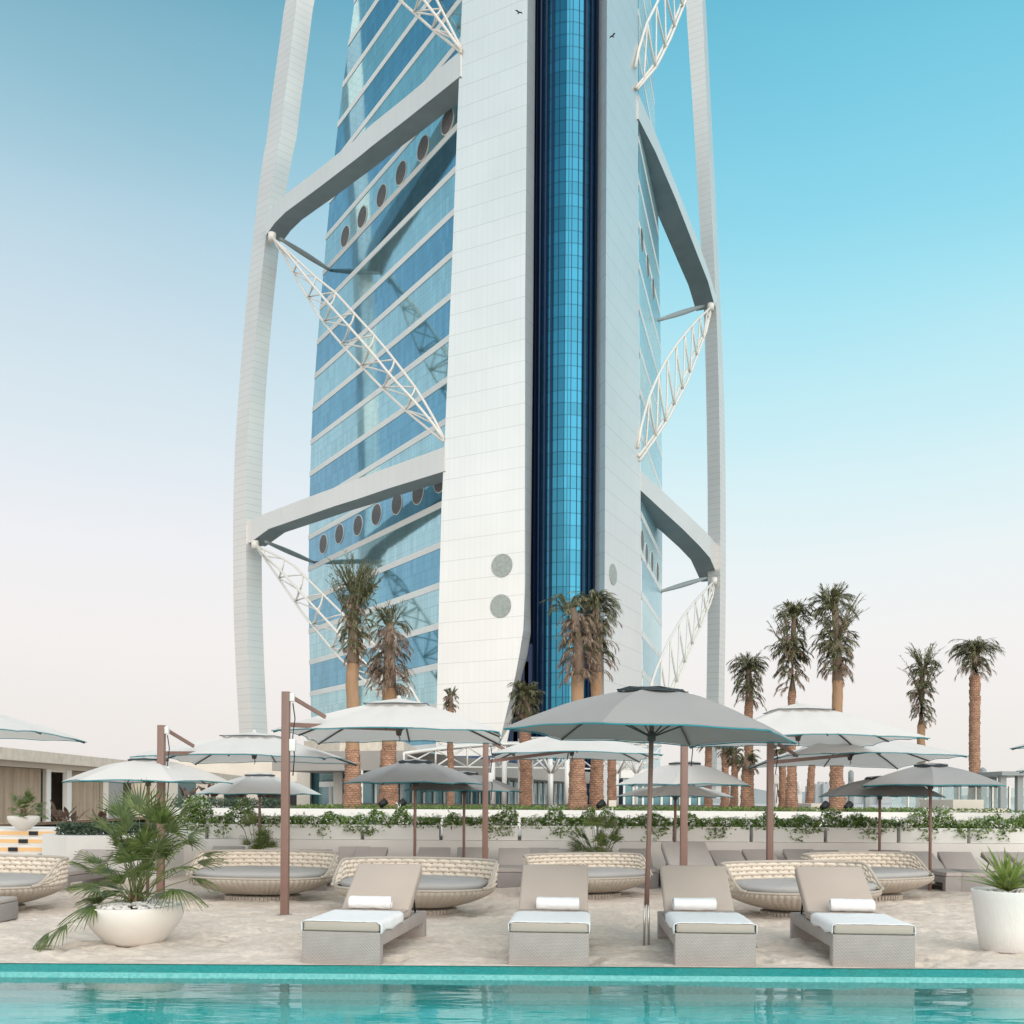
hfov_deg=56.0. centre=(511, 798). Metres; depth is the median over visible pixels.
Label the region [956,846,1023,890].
agave
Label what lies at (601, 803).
spotlight
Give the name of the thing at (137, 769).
pole parasol
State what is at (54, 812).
leafy plant
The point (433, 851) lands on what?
sun lounger
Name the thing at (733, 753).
date palm
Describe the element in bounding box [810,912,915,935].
towel
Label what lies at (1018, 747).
cantilever parasol
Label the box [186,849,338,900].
woven daybed
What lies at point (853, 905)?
rolled towel
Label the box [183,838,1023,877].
retaining wall
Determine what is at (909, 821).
flowering shrub
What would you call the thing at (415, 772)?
pole parasol
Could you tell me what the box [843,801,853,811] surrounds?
spotlight
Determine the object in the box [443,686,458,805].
date palm
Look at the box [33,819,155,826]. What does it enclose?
ground
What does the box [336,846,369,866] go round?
sun lounger
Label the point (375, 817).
flowering shrub
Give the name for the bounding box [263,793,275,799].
leafy plant
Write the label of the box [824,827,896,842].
planter box
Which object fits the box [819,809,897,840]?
flowering shrub
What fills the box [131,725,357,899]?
cantilever parasol
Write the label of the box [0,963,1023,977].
pool coping
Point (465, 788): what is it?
pole parasol
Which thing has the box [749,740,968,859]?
cantilever parasol
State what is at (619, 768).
steel column
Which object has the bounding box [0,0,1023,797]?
sky
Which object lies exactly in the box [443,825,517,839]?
planter box
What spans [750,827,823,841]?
planter box
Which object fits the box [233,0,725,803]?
tower
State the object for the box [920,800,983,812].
garden wall
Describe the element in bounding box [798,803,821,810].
garden wall
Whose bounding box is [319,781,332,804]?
window frame
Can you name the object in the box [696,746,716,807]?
date palm
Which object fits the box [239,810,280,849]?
fan palm
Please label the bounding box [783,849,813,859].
sun lounger
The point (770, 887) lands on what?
woven daybed
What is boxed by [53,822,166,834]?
hedge
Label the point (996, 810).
garden wall
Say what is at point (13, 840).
wall
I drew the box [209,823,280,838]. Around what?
planter box
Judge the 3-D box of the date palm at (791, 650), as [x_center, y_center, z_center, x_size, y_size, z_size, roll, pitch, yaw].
[7.960,-2.680,27.491,1.452,6.118,1.529,0,0,31]
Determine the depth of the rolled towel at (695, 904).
9.98 m
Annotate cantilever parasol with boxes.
[0,714,86,743]
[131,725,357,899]
[271,691,501,915]
[482,735,662,858]
[680,691,929,864]
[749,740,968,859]
[1010,744,1023,749]
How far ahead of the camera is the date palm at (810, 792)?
34.90 m
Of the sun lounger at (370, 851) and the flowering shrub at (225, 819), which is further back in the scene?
the flowering shrub at (225, 819)
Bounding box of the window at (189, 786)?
[178,782,195,807]
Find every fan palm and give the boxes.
[9,787,48,818]
[33,778,228,951]
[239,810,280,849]
[566,808,624,851]
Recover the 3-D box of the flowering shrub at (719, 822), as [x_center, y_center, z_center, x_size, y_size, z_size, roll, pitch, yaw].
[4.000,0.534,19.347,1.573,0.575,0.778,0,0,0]
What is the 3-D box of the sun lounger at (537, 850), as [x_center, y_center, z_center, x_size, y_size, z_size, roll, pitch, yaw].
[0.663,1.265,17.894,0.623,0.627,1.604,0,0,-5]
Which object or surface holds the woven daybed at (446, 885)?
on the sand
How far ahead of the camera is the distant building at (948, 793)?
1300.00 m
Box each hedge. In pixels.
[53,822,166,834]
[171,797,280,807]
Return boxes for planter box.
[42,830,183,881]
[182,824,208,838]
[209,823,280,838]
[290,824,363,838]
[364,824,440,839]
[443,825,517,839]
[521,825,594,840]
[596,826,672,840]
[672,826,749,841]
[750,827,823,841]
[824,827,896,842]
[897,827,966,842]
[967,828,1023,843]
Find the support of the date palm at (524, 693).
on the palm bed
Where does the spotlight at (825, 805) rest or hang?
on the palm bed
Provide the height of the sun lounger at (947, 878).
0.627 m
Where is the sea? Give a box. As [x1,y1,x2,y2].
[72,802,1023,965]
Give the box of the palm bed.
[251,803,884,811]
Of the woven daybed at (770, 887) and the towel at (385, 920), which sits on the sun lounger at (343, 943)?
the towel at (385, 920)
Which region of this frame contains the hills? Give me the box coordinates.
[713,787,1023,803]
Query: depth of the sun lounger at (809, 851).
18.30 m
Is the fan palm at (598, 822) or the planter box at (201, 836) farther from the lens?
the planter box at (201, 836)
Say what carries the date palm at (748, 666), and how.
on the palm bed
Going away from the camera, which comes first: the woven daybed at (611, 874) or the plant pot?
the plant pot
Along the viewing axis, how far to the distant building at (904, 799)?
1308.00 m
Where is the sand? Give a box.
[0,875,1023,968]
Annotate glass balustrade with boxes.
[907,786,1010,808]
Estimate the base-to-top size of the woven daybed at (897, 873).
0.727 m
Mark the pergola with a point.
(1002, 776)
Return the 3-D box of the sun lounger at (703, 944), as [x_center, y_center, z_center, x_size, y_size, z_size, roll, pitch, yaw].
[1.957,1.168,9.950,0.750,0.848,1.956,0,0,3]
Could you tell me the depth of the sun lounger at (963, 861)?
17.53 m
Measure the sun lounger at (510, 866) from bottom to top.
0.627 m
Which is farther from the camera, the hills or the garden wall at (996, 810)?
the hills
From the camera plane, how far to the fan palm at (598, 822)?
17.61 m
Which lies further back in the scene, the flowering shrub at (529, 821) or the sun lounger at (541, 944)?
the flowering shrub at (529, 821)
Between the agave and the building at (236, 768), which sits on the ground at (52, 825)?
the building at (236, 768)
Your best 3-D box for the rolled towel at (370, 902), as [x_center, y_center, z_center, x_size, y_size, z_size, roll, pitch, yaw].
[-1.470,1.081,10.006,0.442,0.136,0.132,0,0,5]
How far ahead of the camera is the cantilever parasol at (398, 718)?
13.32 m
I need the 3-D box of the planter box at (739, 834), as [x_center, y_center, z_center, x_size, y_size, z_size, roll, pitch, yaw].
[3.991,0.712,19.400,1.463,0.295,0.520,0,0,0]
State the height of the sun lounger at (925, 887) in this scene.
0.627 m
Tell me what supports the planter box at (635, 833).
on the retaining wall at (400, 847)
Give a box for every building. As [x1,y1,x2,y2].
[170,761,296,806]
[272,750,589,803]
[297,740,418,804]
[619,770,703,804]
[814,782,824,802]
[821,782,829,802]
[854,796,863,802]
[870,797,876,802]
[877,797,892,802]
[901,797,914,802]
[938,787,953,799]
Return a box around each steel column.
[518,737,566,804]
[603,741,645,804]
[625,744,661,803]
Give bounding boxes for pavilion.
[0,747,241,825]
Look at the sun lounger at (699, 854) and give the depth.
16.76 m
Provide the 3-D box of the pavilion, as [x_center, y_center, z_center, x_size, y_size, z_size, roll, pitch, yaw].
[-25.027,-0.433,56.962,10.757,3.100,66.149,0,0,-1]
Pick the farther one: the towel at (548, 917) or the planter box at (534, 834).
the planter box at (534, 834)
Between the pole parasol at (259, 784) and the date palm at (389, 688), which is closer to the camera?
the pole parasol at (259, 784)
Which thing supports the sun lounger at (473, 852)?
on the sand
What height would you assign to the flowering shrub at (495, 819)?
0.716 m
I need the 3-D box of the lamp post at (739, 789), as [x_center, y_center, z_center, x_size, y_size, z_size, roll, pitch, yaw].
[8.402,-0.159,36.000,0.272,2.020,0.272,0,0,0]
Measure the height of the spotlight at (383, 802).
0.342 m
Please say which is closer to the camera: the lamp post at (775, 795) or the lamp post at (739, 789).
the lamp post at (775, 795)
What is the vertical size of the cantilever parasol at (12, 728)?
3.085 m
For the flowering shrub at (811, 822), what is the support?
in the planter box at (780, 835)
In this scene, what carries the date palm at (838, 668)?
on the palm bed
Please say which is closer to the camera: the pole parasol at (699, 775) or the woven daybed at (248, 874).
the woven daybed at (248, 874)
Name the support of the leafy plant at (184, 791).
on the wall at (575, 813)
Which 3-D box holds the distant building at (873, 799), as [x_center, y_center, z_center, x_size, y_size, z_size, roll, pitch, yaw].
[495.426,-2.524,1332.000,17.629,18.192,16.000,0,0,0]
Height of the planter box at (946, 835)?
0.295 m
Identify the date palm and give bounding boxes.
[325,549,387,808]
[362,599,415,808]
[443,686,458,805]
[506,680,544,808]
[539,593,602,809]
[569,589,622,809]
[607,760,616,807]
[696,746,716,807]
[716,747,732,808]
[721,745,744,809]
[727,649,770,805]
[734,749,760,810]
[764,597,817,811]
[774,746,787,809]
[802,747,815,802]
[807,581,866,811]
[896,643,946,807]
[944,636,1004,799]
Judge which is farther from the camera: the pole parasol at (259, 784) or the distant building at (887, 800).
the distant building at (887, 800)
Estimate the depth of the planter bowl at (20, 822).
19.21 m
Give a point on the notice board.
(612, 803)
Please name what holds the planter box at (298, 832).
on the retaining wall at (400, 847)
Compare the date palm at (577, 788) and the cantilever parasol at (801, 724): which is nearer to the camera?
the cantilever parasol at (801, 724)
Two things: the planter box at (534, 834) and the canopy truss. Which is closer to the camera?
the planter box at (534, 834)
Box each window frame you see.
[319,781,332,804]
[623,778,699,804]
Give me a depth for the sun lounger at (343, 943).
9.15 m
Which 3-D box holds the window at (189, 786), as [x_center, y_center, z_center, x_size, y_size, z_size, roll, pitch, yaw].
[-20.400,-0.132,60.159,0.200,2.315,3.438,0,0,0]
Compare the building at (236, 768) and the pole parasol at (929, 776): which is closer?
the pole parasol at (929, 776)
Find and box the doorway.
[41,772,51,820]
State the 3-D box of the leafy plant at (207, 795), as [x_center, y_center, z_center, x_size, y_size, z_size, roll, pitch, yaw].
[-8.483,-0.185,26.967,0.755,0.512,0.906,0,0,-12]
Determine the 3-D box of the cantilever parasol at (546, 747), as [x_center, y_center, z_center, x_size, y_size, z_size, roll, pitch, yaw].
[1.063,0.114,18.523,3.237,2.925,3.217,0,0,0]
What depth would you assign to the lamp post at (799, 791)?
37.91 m
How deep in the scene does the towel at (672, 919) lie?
9.33 m
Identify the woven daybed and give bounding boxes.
[0,854,69,910]
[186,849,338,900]
[330,856,498,914]
[522,852,652,899]
[720,860,883,917]
[800,851,934,900]
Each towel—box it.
[301,909,403,934]
[348,896,392,908]
[508,911,589,933]
[536,897,578,909]
[665,912,756,934]
[672,898,716,910]
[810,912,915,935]
[829,899,874,911]
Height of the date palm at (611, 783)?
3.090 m
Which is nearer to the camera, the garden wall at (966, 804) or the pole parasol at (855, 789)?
the pole parasol at (855, 789)
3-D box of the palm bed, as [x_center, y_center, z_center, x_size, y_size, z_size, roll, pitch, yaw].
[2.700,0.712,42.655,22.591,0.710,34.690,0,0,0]
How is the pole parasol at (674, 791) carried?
on the sand
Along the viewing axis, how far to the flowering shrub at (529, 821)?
19.17 m
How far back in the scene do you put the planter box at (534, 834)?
19.14 m
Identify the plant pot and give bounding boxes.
[971,887,1023,953]
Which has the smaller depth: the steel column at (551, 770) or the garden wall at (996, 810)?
the garden wall at (996, 810)
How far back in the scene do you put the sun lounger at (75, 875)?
16.61 m
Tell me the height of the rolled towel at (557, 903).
0.136 m
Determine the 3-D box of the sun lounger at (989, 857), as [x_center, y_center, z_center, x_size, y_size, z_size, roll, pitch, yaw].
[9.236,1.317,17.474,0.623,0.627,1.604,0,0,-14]
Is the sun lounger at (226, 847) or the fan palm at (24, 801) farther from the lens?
the fan palm at (24, 801)
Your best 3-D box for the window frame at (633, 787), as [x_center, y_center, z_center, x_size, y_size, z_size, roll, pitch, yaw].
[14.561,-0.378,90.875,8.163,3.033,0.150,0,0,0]
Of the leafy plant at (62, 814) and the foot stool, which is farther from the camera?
the leafy plant at (62, 814)
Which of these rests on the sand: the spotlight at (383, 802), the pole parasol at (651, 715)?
the pole parasol at (651, 715)
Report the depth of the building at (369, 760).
63.64 m
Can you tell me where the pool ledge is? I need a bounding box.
[0,990,1023,1007]
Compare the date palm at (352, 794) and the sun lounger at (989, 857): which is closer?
the sun lounger at (989, 857)
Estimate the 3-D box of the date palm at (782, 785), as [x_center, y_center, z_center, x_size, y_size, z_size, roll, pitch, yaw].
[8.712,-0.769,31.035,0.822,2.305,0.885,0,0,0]
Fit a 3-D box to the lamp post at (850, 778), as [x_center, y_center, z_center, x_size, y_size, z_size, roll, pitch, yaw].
[14.072,-0.154,40.000,0.222,2.079,0.222,0,0,0]
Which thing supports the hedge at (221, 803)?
on the wall at (575, 813)
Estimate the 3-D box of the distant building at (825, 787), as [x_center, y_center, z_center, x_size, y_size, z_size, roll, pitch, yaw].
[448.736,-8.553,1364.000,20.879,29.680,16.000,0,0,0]
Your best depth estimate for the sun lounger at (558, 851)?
18.17 m
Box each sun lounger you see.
[60,849,116,891]
[193,846,244,884]
[302,863,425,965]
[309,850,331,890]
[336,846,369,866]
[353,847,387,856]
[417,847,450,856]
[457,847,488,858]
[497,848,529,887]
[509,864,588,966]
[530,848,558,853]
[547,849,578,852]
[619,848,657,888]
[657,865,755,967]
[659,842,714,886]
[709,850,745,865]
[741,849,777,860]
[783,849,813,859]
[790,866,914,968]
[808,850,838,852]
[869,850,927,888]
[902,851,970,891]
[935,852,997,891]
[980,852,1023,880]
[1006,852,1023,884]
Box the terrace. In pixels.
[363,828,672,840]
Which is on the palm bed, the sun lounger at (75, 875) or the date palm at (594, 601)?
the date palm at (594, 601)
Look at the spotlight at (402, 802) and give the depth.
25.76 m
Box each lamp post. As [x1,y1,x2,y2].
[738,770,740,806]
[774,773,778,806]
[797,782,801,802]
[848,770,853,807]
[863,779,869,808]
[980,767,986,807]
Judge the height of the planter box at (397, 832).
0.295 m
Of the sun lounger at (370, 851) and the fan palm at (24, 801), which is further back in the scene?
the fan palm at (24, 801)
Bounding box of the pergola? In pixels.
[954,771,1023,812]
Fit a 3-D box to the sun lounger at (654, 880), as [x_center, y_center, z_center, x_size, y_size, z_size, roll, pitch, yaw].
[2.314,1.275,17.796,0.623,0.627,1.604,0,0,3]
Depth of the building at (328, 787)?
64.64 m
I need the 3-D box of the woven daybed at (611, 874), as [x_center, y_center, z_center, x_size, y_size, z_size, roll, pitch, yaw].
[1.210,1.250,15.416,2.139,0.690,1.452,0,0,-22]
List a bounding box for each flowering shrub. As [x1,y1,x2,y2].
[180,794,214,832]
[206,797,280,837]
[290,811,365,837]
[355,802,442,836]
[441,804,519,838]
[520,803,595,838]
[596,808,673,840]
[671,810,750,839]
[748,811,831,841]
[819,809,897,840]
[890,806,974,841]
[961,812,1023,841]
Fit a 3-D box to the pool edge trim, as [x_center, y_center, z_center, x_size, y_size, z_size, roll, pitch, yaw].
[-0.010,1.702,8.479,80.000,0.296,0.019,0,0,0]
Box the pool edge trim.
[0,972,1023,995]
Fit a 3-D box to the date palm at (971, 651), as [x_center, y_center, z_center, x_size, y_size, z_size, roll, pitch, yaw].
[15.893,-2.311,33.036,1.966,6.397,1.765,0,0,0]
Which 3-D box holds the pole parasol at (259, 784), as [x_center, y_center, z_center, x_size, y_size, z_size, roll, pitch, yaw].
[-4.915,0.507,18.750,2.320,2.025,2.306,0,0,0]
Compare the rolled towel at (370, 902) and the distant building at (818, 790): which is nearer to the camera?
the rolled towel at (370, 902)
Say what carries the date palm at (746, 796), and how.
on the palm bed
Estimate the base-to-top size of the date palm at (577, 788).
6.013 m
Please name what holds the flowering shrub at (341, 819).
in the planter box at (298, 832)
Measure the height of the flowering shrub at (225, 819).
0.839 m
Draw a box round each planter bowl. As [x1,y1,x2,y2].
[7,815,39,829]
[84,899,184,946]
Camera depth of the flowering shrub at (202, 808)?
19.17 m
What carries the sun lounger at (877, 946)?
on the sand
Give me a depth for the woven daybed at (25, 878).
13.05 m
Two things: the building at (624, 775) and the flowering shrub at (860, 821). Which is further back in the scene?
the building at (624, 775)
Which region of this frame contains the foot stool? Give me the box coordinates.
[0,896,17,921]
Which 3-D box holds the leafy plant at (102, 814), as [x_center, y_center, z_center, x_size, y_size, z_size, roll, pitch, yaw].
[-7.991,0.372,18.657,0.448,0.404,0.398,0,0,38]
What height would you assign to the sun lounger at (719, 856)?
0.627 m
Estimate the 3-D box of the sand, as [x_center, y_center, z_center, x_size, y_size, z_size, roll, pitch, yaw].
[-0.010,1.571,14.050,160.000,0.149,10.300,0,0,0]
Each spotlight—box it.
[378,798,387,808]
[397,798,406,808]
[596,799,605,808]
[820,801,829,809]
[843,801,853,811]
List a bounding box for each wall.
[0,826,73,854]
[169,806,1023,828]
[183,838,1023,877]
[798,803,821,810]
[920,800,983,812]
[984,808,1008,812]
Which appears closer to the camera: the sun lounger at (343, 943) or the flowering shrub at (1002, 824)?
the sun lounger at (343, 943)
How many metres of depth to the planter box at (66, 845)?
17.70 m
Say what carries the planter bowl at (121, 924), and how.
on the sand
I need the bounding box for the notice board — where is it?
[609,800,615,809]
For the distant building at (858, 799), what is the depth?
1332.00 m
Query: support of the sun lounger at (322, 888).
on the sand
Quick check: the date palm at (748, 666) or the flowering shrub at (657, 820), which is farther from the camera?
the date palm at (748, 666)
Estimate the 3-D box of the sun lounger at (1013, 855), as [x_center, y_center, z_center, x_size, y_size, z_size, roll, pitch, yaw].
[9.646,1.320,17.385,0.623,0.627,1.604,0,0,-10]
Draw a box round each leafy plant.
[50,800,75,822]
[55,806,88,822]
[85,808,106,821]
[178,786,198,797]
[197,783,218,798]
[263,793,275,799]
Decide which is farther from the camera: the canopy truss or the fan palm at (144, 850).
the canopy truss
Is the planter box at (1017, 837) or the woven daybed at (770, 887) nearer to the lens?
the woven daybed at (770, 887)
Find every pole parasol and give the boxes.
[62,756,232,894]
[195,772,321,836]
[343,759,483,855]
[405,771,521,857]
[503,686,797,944]
[616,761,750,786]
[617,785,733,841]
[819,776,945,850]
[862,763,1005,890]
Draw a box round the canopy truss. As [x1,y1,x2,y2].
[402,741,657,769]
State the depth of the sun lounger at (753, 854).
18.27 m
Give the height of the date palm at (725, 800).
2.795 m
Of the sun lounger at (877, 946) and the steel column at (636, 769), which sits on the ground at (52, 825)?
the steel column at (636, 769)
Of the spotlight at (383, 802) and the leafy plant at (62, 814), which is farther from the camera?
the spotlight at (383, 802)

